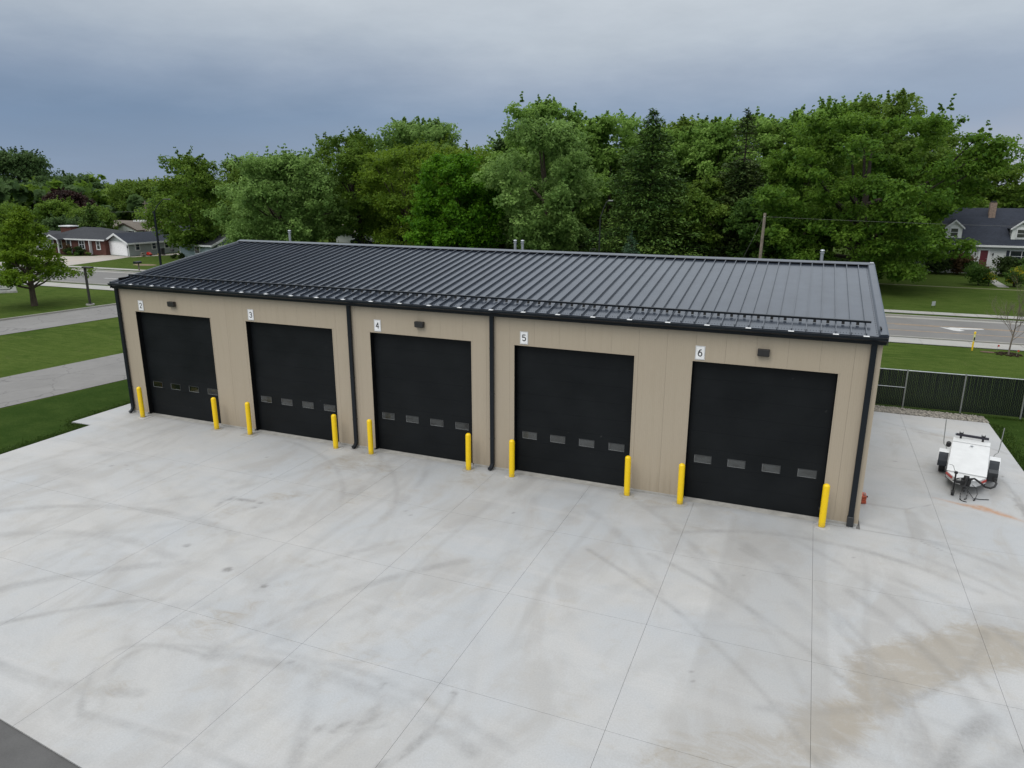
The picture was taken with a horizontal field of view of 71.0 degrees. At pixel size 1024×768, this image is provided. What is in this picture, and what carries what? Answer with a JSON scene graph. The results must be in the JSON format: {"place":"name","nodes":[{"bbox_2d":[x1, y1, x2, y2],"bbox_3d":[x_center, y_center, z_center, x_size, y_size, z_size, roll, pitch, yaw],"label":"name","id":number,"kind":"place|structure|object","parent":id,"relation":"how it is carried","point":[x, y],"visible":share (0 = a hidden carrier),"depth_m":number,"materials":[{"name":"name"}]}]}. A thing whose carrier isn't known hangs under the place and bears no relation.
{"place":"outdoors","nodes":[
{"label":"outdoors","id":0,"kind":"place"},
{"bbox_2d":[0,720,79,767],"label":"asphalt lot","id":1,"kind":"structure","parent":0,"point":[18,749],"depth_m":13.33,"materials":[{"name":"grey asphalt"}]},
{"bbox_2d":[0,305,117,334],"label":"driveway","id":2,"kind":"structure","parent":0,"point":[46,321],"depth_m":56.63,"materials":[{"name":"concrete"}]},
{"bbox_2d":[0,353,126,407],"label":"asphalt path","id":3,"kind":"structure","parent":0,"point":[37,384],"depth_m":39.10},
{"bbox_2d":[0,380,129,451],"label":"verge","id":4,"kind":"structure","parent":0,"point":[29,421],"depth_m":33.60,"materials":[{"name":"green plant"}]},
{"bbox_2d":[0,255,129,265],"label":"house driveway","id":5,"kind":"structure","parent":0,"point":[72,260],"depth_m":104.28,"materials":[{"name":"concrete"}]},
{"bbox_2d":[102,220,180,231],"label":"white house","id":6,"kind":"structure","parent":0,"point":[131,226],"depth_m":144.01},
{"bbox_2d":[106,225,189,255],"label":"grey house","id":7,"kind":"structure","parent":0,"point":[130,244],"depth_m":109.07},
{"bbox_2d":[109,242,126,255],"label":"garage door","id":8,"kind":"structure","parent":7,"relation":"in","point":[115,248],"depth_m":108.55,"materials":[{"name":"white metal"}]},
{"bbox_2d":[107,230,888,526],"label":"service garage","id":9,"kind":"structure","parent":0,"point":[599,377],"depth_m":26.09,"materials":[{"name":"beige metal"}]},
{"bbox_2d":[140,312,220,422],"bbox_3d":[-14.619,-0.753,31.880,4.227,4.772,0.077,6,17,21],"label":"overhead door","id":10,"kind":"structure","parent":9,"relation":"in","point":[179,349],"depth_m":31.88,"materials":[{"name":"black metal"}]},
{"bbox_2d":[250,322,338,441],"bbox_3d":[-8.905,-0.122,29.625,4.227,4.772,0.077,6,17,21],"label":"overhead door","id":11,"kind":"structure","parent":9,"relation":"in","point":[294,365],"depth_m":29.62,"materials":[{"name":"black metal"}]},
{"bbox_2d":[374,319,380,331],"bbox_3d":[-5.088,-2.210,27.142,0.300,0.450,0.008,6,17,21],"label":"number sign","id":12,"kind":"object","parent":9,"relation":"attached to","point":[377,325],"visible":1,"depth_m":27.14,"materials":[{"name":"white plastic"}]},
{"bbox_2d":[374,333,472,462],"bbox_3d":[-3.355,0.491,27.434,4.227,4.772,0.077,6,17,21],"label":"overhead door","id":13,"kind":"structure","parent":9,"relation":"in","point":[424,388],"depth_m":27.41,"materials":[{"name":"black metal"}]},
{"bbox_2d":[520,331,527,344],"bbox_3d":[0.417,-1.602,24.969,0.300,0.450,0.008,6,17,21],"label":"number sign","id":14,"kind":"object","parent":9,"relation":"attached to","point":[523,337],"visible":1,"depth_m":24.97,"materials":[{"name":"white plastic"}]},
{"bbox_2d":[517,346,633,486],"bbox_3d":[2.145,1.099,25.263,4.227,4.772,0.077,6,17,21],"label":"overhead door","id":15,"kind":"structure","parent":9,"relation":"in","point":[574,408],"depth_m":25.22,"materials":[{"name":"black metal"}]},
{"bbox_2d":[695,346,705,359],"bbox_3d":[5.969,-0.988,22.778,0.300,0.450,0.008,6,17,21],"label":"number sign","id":16,"kind":"object","parent":9,"relation":"attached to","point":[699,352],"visible":1,"depth_m":22.78,"materials":[{"name":"white"}]},
{"bbox_2d":[685,361,836,516],"bbox_3d":[7.832,1.728,23.018,4.227,4.772,0.077,6,17,21],"label":"overhead door","id":17,"kind":"structure","parent":9,"relation":"in","point":[759,436],"depth_m":22.96,"materials":[{"name":"black metal"}]},
{"bbox_2d":[757,348,769,356],"bbox_3d":[7.702,-0.953,21.976,0.350,0.226,0.162,6,17,21],"label":"wall light","id":18,"kind":"object","parent":9,"relation":"attached to","point":[763,352],"visible":1,"depth_m":21.91,"materials":[{"name":"brown metal"}]},
{"bbox_2d":[0,404,1023,767],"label":"concrete pavement","id":19,"kind":"structure","parent":0,"point":[180,594],"depth_m":17.67,"materials":[{"name":"grey concrete"}]},
{"bbox_2d":[134,387,152,419],"bbox_3d":[-16.778,0.823,32.458,0.660,1.444,0.528,6,17,21],"label":"bollard","id":20,"kind":"object","parent":19,"relation":"on","point":[142,416],"visible":1,"depth_m":32.43,"materials":[{"name":"metal"}]},
{"bbox_2d":[211,397,222,430],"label":"bollard","id":21,"kind":"object","parent":19,"relation":"on","point":[215,415],"visible":1,"depth_m":30.82,"materials":[{"name":"metal"}]},
{"bbox_2d":[240,402,260,436],"bbox_3d":[-11.079,1.451,30.208,0.660,1.441,0.528,6,17,21],"label":"bollard","id":22,"kind":"object","parent":19,"relation":"on","point":[249,433],"visible":1,"depth_m":30.17,"materials":[{"name":"metal"}]},
{"bbox_2d":[329,414,342,449],"bbox_3d":[-7.057,1.896,28.624,0.530,1.443,0.493,4,16,14],"label":"bollard","id":23,"kind":"object","parent":19,"relation":"on","point":[334,432],"visible":1,"depth_m":28.57,"materials":[{"name":"metal"}]},
{"bbox_2d":[365,419,376,455],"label":"bollard","id":24,"kind":"object","parent":19,"relation":"on","point":[370,452],"visible":1,"depth_m":27.97,"materials":[{"name":"metal"}]},
{"bbox_2d":[462,433,474,471],"bbox_3d":[-1.603,2.495,26.480,0.529,1.441,0.514,-6,16,-23],"label":"bollard","id":25,"kind":"object","parent":19,"relation":"on","point":[468,468],"visible":1,"depth_m":26.42,"materials":[{"name":"metal"}]},
{"bbox_2d":[504,439,518,479],"bbox_3d":[-0.009,2.675,25.836,0.553,1.441,0.510,-12,20,-36],"label":"bollard","id":26,"kind":"object","parent":19,"relation":"on","point":[511,475],"visible":1,"depth_m":25.79,"materials":[{"name":"metal"}]},
{"bbox_2d":[619,456,633,497],"bbox_3d":[3.903,3.106,24.299,0.507,1.441,0.528,-14,21,-42],"label":"bollard","id":27,"kind":"object","parent":19,"relation":"on","point":[626,493],"visible":1,"depth_m":24.25,"materials":[{"name":"metal"}]},
{"bbox_2d":[672,463,687,506],"bbox_3d":[5.568,3.290,23.641,0.536,1.441,0.493,-14,20,-41],"label":"bollard","id":28,"kind":"object","parent":19,"relation":"on","point":[679,502],"visible":1,"depth_m":23.60,"materials":[{"name":"metal"}]},
{"bbox_2d":[813,483,829,530],"bbox_3d":[9.584,3.733,22.056,0.514,1.441,0.548,-1,15,-6],"label":"bollard","id":29,"kind":"object","parent":19,"relation":"on","point":[820,524],"visible":1,"depth_m":22.01,"materials":[{"name":"metal"}]},
{"bbox_2d":[936,419,1004,501],"bbox_3d":[16.127,2.629,25.337,1.910,1.842,3.900,10,18,32],"label":"equipment trailer","id":30,"kind":"object","parent":19,"relation":"on","point":[968,462],"visible":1,"depth_m":25.42,"materials":[{"name":"white paint"}]},
{"bbox_2d":[0,219,1023,418],"bbox_3d":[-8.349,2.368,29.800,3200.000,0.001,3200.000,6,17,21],"label":"lawn","id":31,"kind":"structure","parent":0,"point":[32,350],"depth_m":52.86,"materials":[{"name":"green plant"}]},
{"bbox_2d":[0,285,17,292],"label":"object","id":32,"kind":"object","parent":31,"relation":"on","point":[4,289],"visible":0.48,"depth_m":70.73,"materials":[{"name":"concrete"}]},
{"bbox_2d":[0,198,39,238],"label":"tree","id":33,"kind":"object","parent":31,"relation":"on","point":[5,207],"visible":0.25,"depth_m":123.04,"materials":[{"name":"green plant"}]},
{"bbox_2d":[0,145,66,209],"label":"tree","id":34,"kind":"object","parent":31,"relation":"on","point":[24,166],"visible":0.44,"depth_m":200.85,"materials":[{"name":"green plant"}]},
{"bbox_2d":[0,203,95,305],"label":"tree","id":35,"kind":"object","parent":31,"relation":"on","point":[12,255],"visible":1,"depth_m":61.14,"materials":[{"name":"green plant"}]},
{"bbox_2d":[29,195,78,227],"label":"tree","id":36,"kind":"object","parent":31,"relation":"on","point":[56,208],"visible":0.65,"depth_m":144.70,"materials":[{"name":"green plant"}]},
{"bbox_2d":[0,303,115,320],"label":"kerb","id":37,"kind":"structure","parent":31,"relation":"on","point":[56,312],"depth_m":59.50,"materials":[{"name":"concrete"}]},
{"bbox_2d":[41,211,84,230],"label":"tree","id":38,"kind":"object","parent":31,"relation":"on","point":[52,223],"visible":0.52,"depth_m":132.40,"materials":[{"name":"green plant"}]},
{"bbox_2d":[34,187,97,219],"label":"tree","id":39,"kind":"object","parent":31,"relation":"on","point":[80,200],"visible":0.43,"depth_m":162.48,"materials":[{"name":"green plant"}]},
{"bbox_2d":[25,170,114,196],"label":"tree","id":40,"kind":"object","parent":31,"relation":"on","point":[68,179],"visible":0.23,"depth_m":196.97,"materials":[{"name":"green plant"}]},
{"bbox_2d":[36,225,128,254],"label":"brick house","id":41,"kind":"structure","parent":31,"relation":"on","point":[92,240],"depth_m":111.33,"materials":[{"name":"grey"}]},
{"bbox_2d":[81,266,94,305],"bbox_3d":[-37.151,-8.600,63.127,1.186,3.420,0.672,6,17,21],"label":"path lamp","id":42,"kind":"object","parent":31,"relation":"on","point":[87,287],"visible":1,"depth_m":63.16,"materials":[{"name":"brown metal"}]},
{"bbox_2d":[78,202,107,227],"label":"pine tree","id":43,"kind":"object","parent":31,"relation":"on","point":[90,217],"visible":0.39,"depth_m":130.03,"materials":[{"name":"green plant"}]},
{"bbox_2d":[65,203,121,229],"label":"tree","id":44,"kind":"object","parent":31,"relation":"on","point":[103,213],"visible":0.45,"depth_m":138.87,"materials":[{"name":"green plant"}]},
{"bbox_2d":[104,177,173,220],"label":"tree","id":45,"kind":"object","parent":31,"relation":"on","point":[118,190],"visible":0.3,"depth_m":181.67,"materials":[{"name":"green plant"}]},
{"bbox_2d":[152,199,170,264],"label":"street lamp","id":46,"kind":"object","parent":31,"relation":"on","point":[158,245],"visible":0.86,"depth_m":87.42,"materials":[{"name":"grey metal"}]},
{"bbox_2d":[146,185,194,224],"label":"tree","id":47,"kind":"object","parent":31,"relation":"on","point":[168,212],"visible":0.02,"depth_m":167.61,"materials":[{"name":"green plant"}]},
{"bbox_2d":[132,146,227,250],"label":"tree","id":48,"kind":"object","parent":31,"relation":"on","point":[178,194],"visible":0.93,"depth_m":102.68,"materials":[{"name":"green plant"}]},
{"bbox_2d":[177,233,231,257],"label":"blue house","id":49,"kind":"structure","parent":31,"relation":"on","point":[211,244],"depth_m":103.85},
{"bbox_2d":[182,182,232,229],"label":"tree","id":50,"kind":"object","parent":31,"relation":"on","point":[207,200],"visible":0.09,"depth_m":154.79,"materials":[{"name":"green plant"}]},
{"bbox_2d":[216,154,260,219],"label":"tree","id":51,"kind":"object","parent":31,"relation":"on","point":[232,175],"visible":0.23,"depth_m":136.99,"materials":[{"name":"green plant"}]},
{"bbox_2d":[200,143,359,246],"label":"tree","id":52,"kind":"object","parent":31,"relation":"on","point":[267,179],"visible":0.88,"depth_m":93.98,"materials":[{"name":"green plant"}]},
{"bbox_2d":[265,149,329,220],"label":"tree","id":53,"kind":"object","parent":31,"relation":"on","point":[292,191],"visible":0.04,"depth_m":112.28,"materials":[{"name":"green plant"}]},
{"bbox_2d":[312,125,387,243],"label":"tree","id":54,"kind":"object","parent":31,"relation":"on","point":[348,162],"visible":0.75,"depth_m":98.94,"materials":[{"name":"green plant"}]},
{"bbox_2d":[336,224,401,242],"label":"taupe roof house","id":55,"kind":"structure","parent":31,"relation":"on","point":[342,239],"depth_m":134.54,"materials":[{"name":"white"}]},
{"bbox_2d":[336,150,406,243],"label":"tree","id":56,"kind":"object","parent":31,"relation":"on","point":[386,224],"visible":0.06,"depth_m":117.46,"materials":[{"name":"green plant"}]},
{"bbox_2d":[351,132,451,245],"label":"tree","id":57,"kind":"object","parent":31,"relation":"on","point":[388,200],"visible":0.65,"depth_m":91.53,"materials":[{"name":"green plant"}]},
{"bbox_2d":[366,116,468,192],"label":"tree","id":58,"kind":"object","parent":31,"relation":"on","point":[405,132],"visible":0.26,"depth_m":112.67,"materials":[{"name":"green plant"}]},
{"bbox_2d":[371,133,506,228],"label":"tree","id":59,"kind":"object","parent":31,"relation":"on","point":[448,149],"visible":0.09,"depth_m":102.30,"materials":[{"name":"green plant"}]},
{"bbox_2d":[396,149,509,248],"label":"tree","id":60,"kind":"object","parent":31,"relation":"on","point":[469,205],"visible":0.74,"depth_m":83.31,"materials":[{"name":"green plant"}]},
{"bbox_2d":[491,138,508,231],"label":"tree","id":61,"kind":"object","parent":31,"relation":"on","point":[499,143],"visible":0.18,"depth_m":105.68,"materials":[{"name":"green plant"}]},
{"bbox_2d":[474,130,540,228],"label":"tree","id":62,"kind":"object","parent":31,"relation":"on","point":[491,144],"visible":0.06,"depth_m":106.71,"materials":[{"name":"green plant"}]},
{"bbox_2d":[0,171,1023,223],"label":"distant woods","id":63,"kind":"object","parent":31,"relation":"on","point":[135,201],"visible":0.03,"depth_m":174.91,"materials":[{"name":"green plant"}]},
{"bbox_2d":[0,400,1023,470],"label":"grass fringe","id":64,"kind":"object","parent":31,"relation":"on","point":[1014,453],"depth_m":30.57,"materials":[{"name":"green plant"}]},
{"bbox_2d":[0,264,1023,322],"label":"kerb","id":65,"kind":"structure","parent":31,"relation":"on","point":[991,320],"depth_m":58.03,"materials":[{"name":"concrete"}]},
{"bbox_2d":[33,279,1023,344],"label":"kerb","id":66,"kind":"structure","parent":31,"relation":"on","point":[889,335],"depth_m":49.83,"materials":[{"name":"concrete"}]},
{"bbox_2d":[471,104,604,251],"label":"tree","id":67,"kind":"object","parent":31,"relation":"on","point":[550,222],"visible":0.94,"depth_m":79.82,"materials":[{"name":"green plant"}]},
{"bbox_2d":[485,91,621,215],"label":"tree","id":68,"kind":"object","parent":31,"relation":"on","point":[542,107],"visible":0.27,"depth_m":95.94,"materials":[{"name":"green plant"}]},
{"bbox_2d":[398,226,802,257],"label":"undergrowth","id":69,"kind":"object","parent":31,"relation":"on","point":[508,245],"visible":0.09,"depth_m":90.11,"materials":[{"name":"green plant"}]},
{"bbox_2d":[598,200,612,252],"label":"street lamp","id":70,"kind":"object","parent":31,"relation":"on","point":[600,228],"visible":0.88,"depth_m":67.15,"materials":[{"name":"grey metal"}]},
{"bbox_2d":[564,109,660,236],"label":"tree","id":71,"kind":"object","parent":31,"relation":"on","point":[609,159],"visible":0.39,"depth_m":96.86,"materials":[{"name":"green plant"}]},
{"bbox_2d":[622,231,639,253],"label":"spruce tree","id":72,"kind":"object","parent":31,"relation":"on","point":[629,250],"visible":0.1,"depth_m":72.96,"materials":[{"name":"green plant"}]},
{"bbox_2d":[581,108,717,256],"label":"pine tree","id":73,"kind":"object","parent":31,"relation":"on","point":[648,241],"visible":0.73,"depth_m":78.82,"materials":[{"name":"green plant"}]},
{"bbox_2d":[614,127,697,229],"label":"tree","id":74,"kind":"object","parent":31,"relation":"on","point":[683,159],"visible":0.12,"depth_m":100.60,"materials":[{"name":"green plant"}]},
{"bbox_2d":[392,145,922,251],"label":"woodland","id":75,"kind":"object","parent":31,"relation":"on","point":[588,226],"visible":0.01,"depth_m":112.92,"materials":[{"name":"green plant"}]},
{"bbox_2d":[655,113,722,194],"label":"tree","id":76,"kind":"object","parent":31,"relation":"on","point":[684,122],"visible":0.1,"depth_m":103.25,"materials":[{"name":"green plant"}]},
{"bbox_2d":[664,173,738,256],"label":"tree","id":77,"kind":"object","parent":31,"relation":"on","point":[703,194],"visible":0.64,"depth_m":78.86,"materials":[{"name":"green plant"}]},
{"bbox_2d":[661,114,773,228],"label":"tree","id":78,"kind":"object","parent":31,"relation":"on","point":[715,139],"visible":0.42,"depth_m":94.66,"materials":[{"name":"green plant"}]},
{"bbox_2d":[699,107,769,257],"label":"spruce tree","id":79,"kind":"object","parent":31,"relation":"on","point":[748,175],"visible":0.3,"depth_m":79.30,"materials":[{"name":"green plant"}]},
{"bbox_2d":[711,106,787,185],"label":"tree","id":80,"kind":"object","parent":31,"relation":"on","point":[766,124],"visible":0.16,"depth_m":97.16,"materials":[{"name":"green plant"}]},
{"bbox_2d":[722,184,797,258],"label":"tree","id":81,"kind":"object","parent":31,"relation":"on","point":[739,220],"visible":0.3,"depth_m":75.34,"materials":[{"name":"green plant"}]},
{"bbox_2d":[759,213,765,257],"bbox_3d":[21.605,-10.756,62.661,0.403,8.105,0.309,6,17,21],"label":"utility pole","id":82,"kind":"object","parent":31,"relation":"on","point":[762,236],"visible":0.59,"depth_m":62.01,"materials":[{"name":"brown wood"}]},
{"bbox_2d":[755,108,840,245],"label":"tree","id":83,"kind":"object","parent":31,"relation":"on","point":[776,181],"visible":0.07,"depth_m":96.41,"materials":[{"name":"green plant"}]},
{"bbox_2d":[772,101,854,234],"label":"tree","id":84,"kind":"object","parent":31,"relation":"on","point":[798,114],"visible":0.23,"depth_m":89.82,"materials":[{"name":"green plant"}]},
{"bbox_2d":[808,91,891,252],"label":"tree","id":85,"kind":"object","parent":31,"relation":"on","point":[826,239],"visible":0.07,"depth_m":95.63,"materials":[{"name":"green plant"}]},
{"bbox_2d":[750,93,1023,284],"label":"tree","id":86,"kind":"object","parent":31,"relation":"on","point":[905,204],"visible":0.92,"depth_m":69.07,"materials":[{"name":"green plant"}]},
{"bbox_2d":[829,88,956,235],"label":"tree","id":87,"kind":"object","parent":31,"relation":"on","point":[902,105],"visible":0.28,"depth_m":79.88,"materials":[{"name":"green plant"}]},
{"bbox_2d":[873,128,986,232],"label":"tree","id":88,"kind":"object","parent":31,"relation":"on","point":[954,142],"visible":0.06,"depth_m":84.08,"materials":[{"name":"green plant"}]},
{"bbox_2d":[917,253,955,273],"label":"shrub","id":89,"kind":"object","parent":31,"relation":"on","point":[939,267],"visible":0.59,"depth_m":87.06,"materials":[{"name":"green plant"}]},
{"bbox_2d":[879,283,1023,290],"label":"worn strip","id":90,"kind":"object","parent":31,"relation":"on","point":[952,287],"depth_m":75.99,"materials":[{"name":"grey concrete"}]},
{"bbox_2d":[946,251,979,274],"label":"shrub","id":91,"kind":"object","parent":31,"relation":"on","point":[959,264],"visible":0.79,"depth_m":86.31,"materials":[{"name":"green plant"}]},
{"bbox_2d":[963,260,982,272],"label":"shrub","id":92,"kind":"object","parent":31,"relation":"on","point":[972,263],"visible":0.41,"depth_m":85.31,"materials":[{"name":"green plant"}]},
{"bbox_2d":[963,261,996,285],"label":"shrub","id":93,"kind":"object","parent":31,"relation":"on","point":[977,274],"visible":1,"depth_m":77.18,"materials":[{"name":"green plant"}]},
{"bbox_2d":[957,150,1023,207],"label":"tree","id":94,"kind":"object","parent":31,"relation":"on","point":[1007,194],"visible":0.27,"depth_m":99.20,"materials":[{"name":"green plant"}]},
{"bbox_2d":[983,273,1023,356],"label":"bare tree","id":95,"kind":"object","parent":31,"relation":"on","point":[1001,353],"visible":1,"depth_m":45.12,"materials":[{"name":"plant"}]},
{"bbox_2d":[991,255,1023,276],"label":"shrub","id":96,"kind":"object","parent":31,"relation":"on","point":[1007,263],"visible":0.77,"depth_m":84.78,"materials":[{"name":"green plant"}]},
{"bbox_2d":[1002,269,1023,286],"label":"shrub","id":97,"kind":"object","parent":31,"relation":"on","point":[1019,280],"visible":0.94,"depth_m":75.89,"materials":[{"name":"green plant"}]},
{"bbox_2d":[0,267,1023,343],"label":"road","id":98,"kind":"structure","parent":0,"point":[899,330],"depth_m":54.15,"materials":[{"name":"grey asphalt"}]},
{"bbox_2d":[1,265,1023,324],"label":"gutter pan","id":99,"kind":"object","parent":98,"relation":"on","point":[885,315],"depth_m":57.41,"materials":[{"name":"concrete"}]},
{"bbox_2d":[0,262,1023,319],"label":"sidewalk","id":100,"kind":"structure","parent":0,"point":[944,313],"depth_m":59.93,"materials":[{"name":"concrete"}]},
{"bbox_2d":[0,0,1023,184],"label":"sky","id":101,"kind":"structure","parent":0,"point":[107,88],"materials":[{"name":"grey"}]},
{"bbox_2d":[25,281,1023,350],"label":"sidewalk","id":102,"kind":"structure","parent":0,"point":[952,343],"depth_m":48.98,"materials":[{"name":"concrete"}]},
{"bbox_2d":[874,405,988,422],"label":"gravel","id":103,"kind":"structure","parent":0,"point":[933,414],"depth_m":33.26,"materials":[{"name":"grey gravel"}]},
{"bbox_2d":[875,404,1023,466],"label":"verge","id":104,"kind":"structure","parent":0,"point":[1015,425],"depth_m":31.76,"materials":[{"name":"green plant"}]},
{"bbox_2d":[875,367,1023,418],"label":"chain link fence","id":105,"kind":"object","parent":104,"relation":"on","point":[985,390],"visible":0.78,"depth_m":33.51,"materials":[{"name":"metal"}]},
{"bbox_2d":[915,201,1023,287],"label":"cape house","id":106,"kind":"structure","parent":0,"point":[1002,235],"depth_m":88.30,"materials":[{"name":"white"}]},
{"bbox_2d":[979,250,988,265],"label":"front door","id":107,"kind":"structure","parent":106,"relation":"in","point":[984,253],"depth_m":87.56,"materials":[{"name":"red paint"}]},
{"bbox_2d":[1009,250,1023,260],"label":"window","id":108,"kind":"structure","parent":106,"relation":"in","point":[1019,254],"depth_m":86.25,"materials":[{"name":"glass"}]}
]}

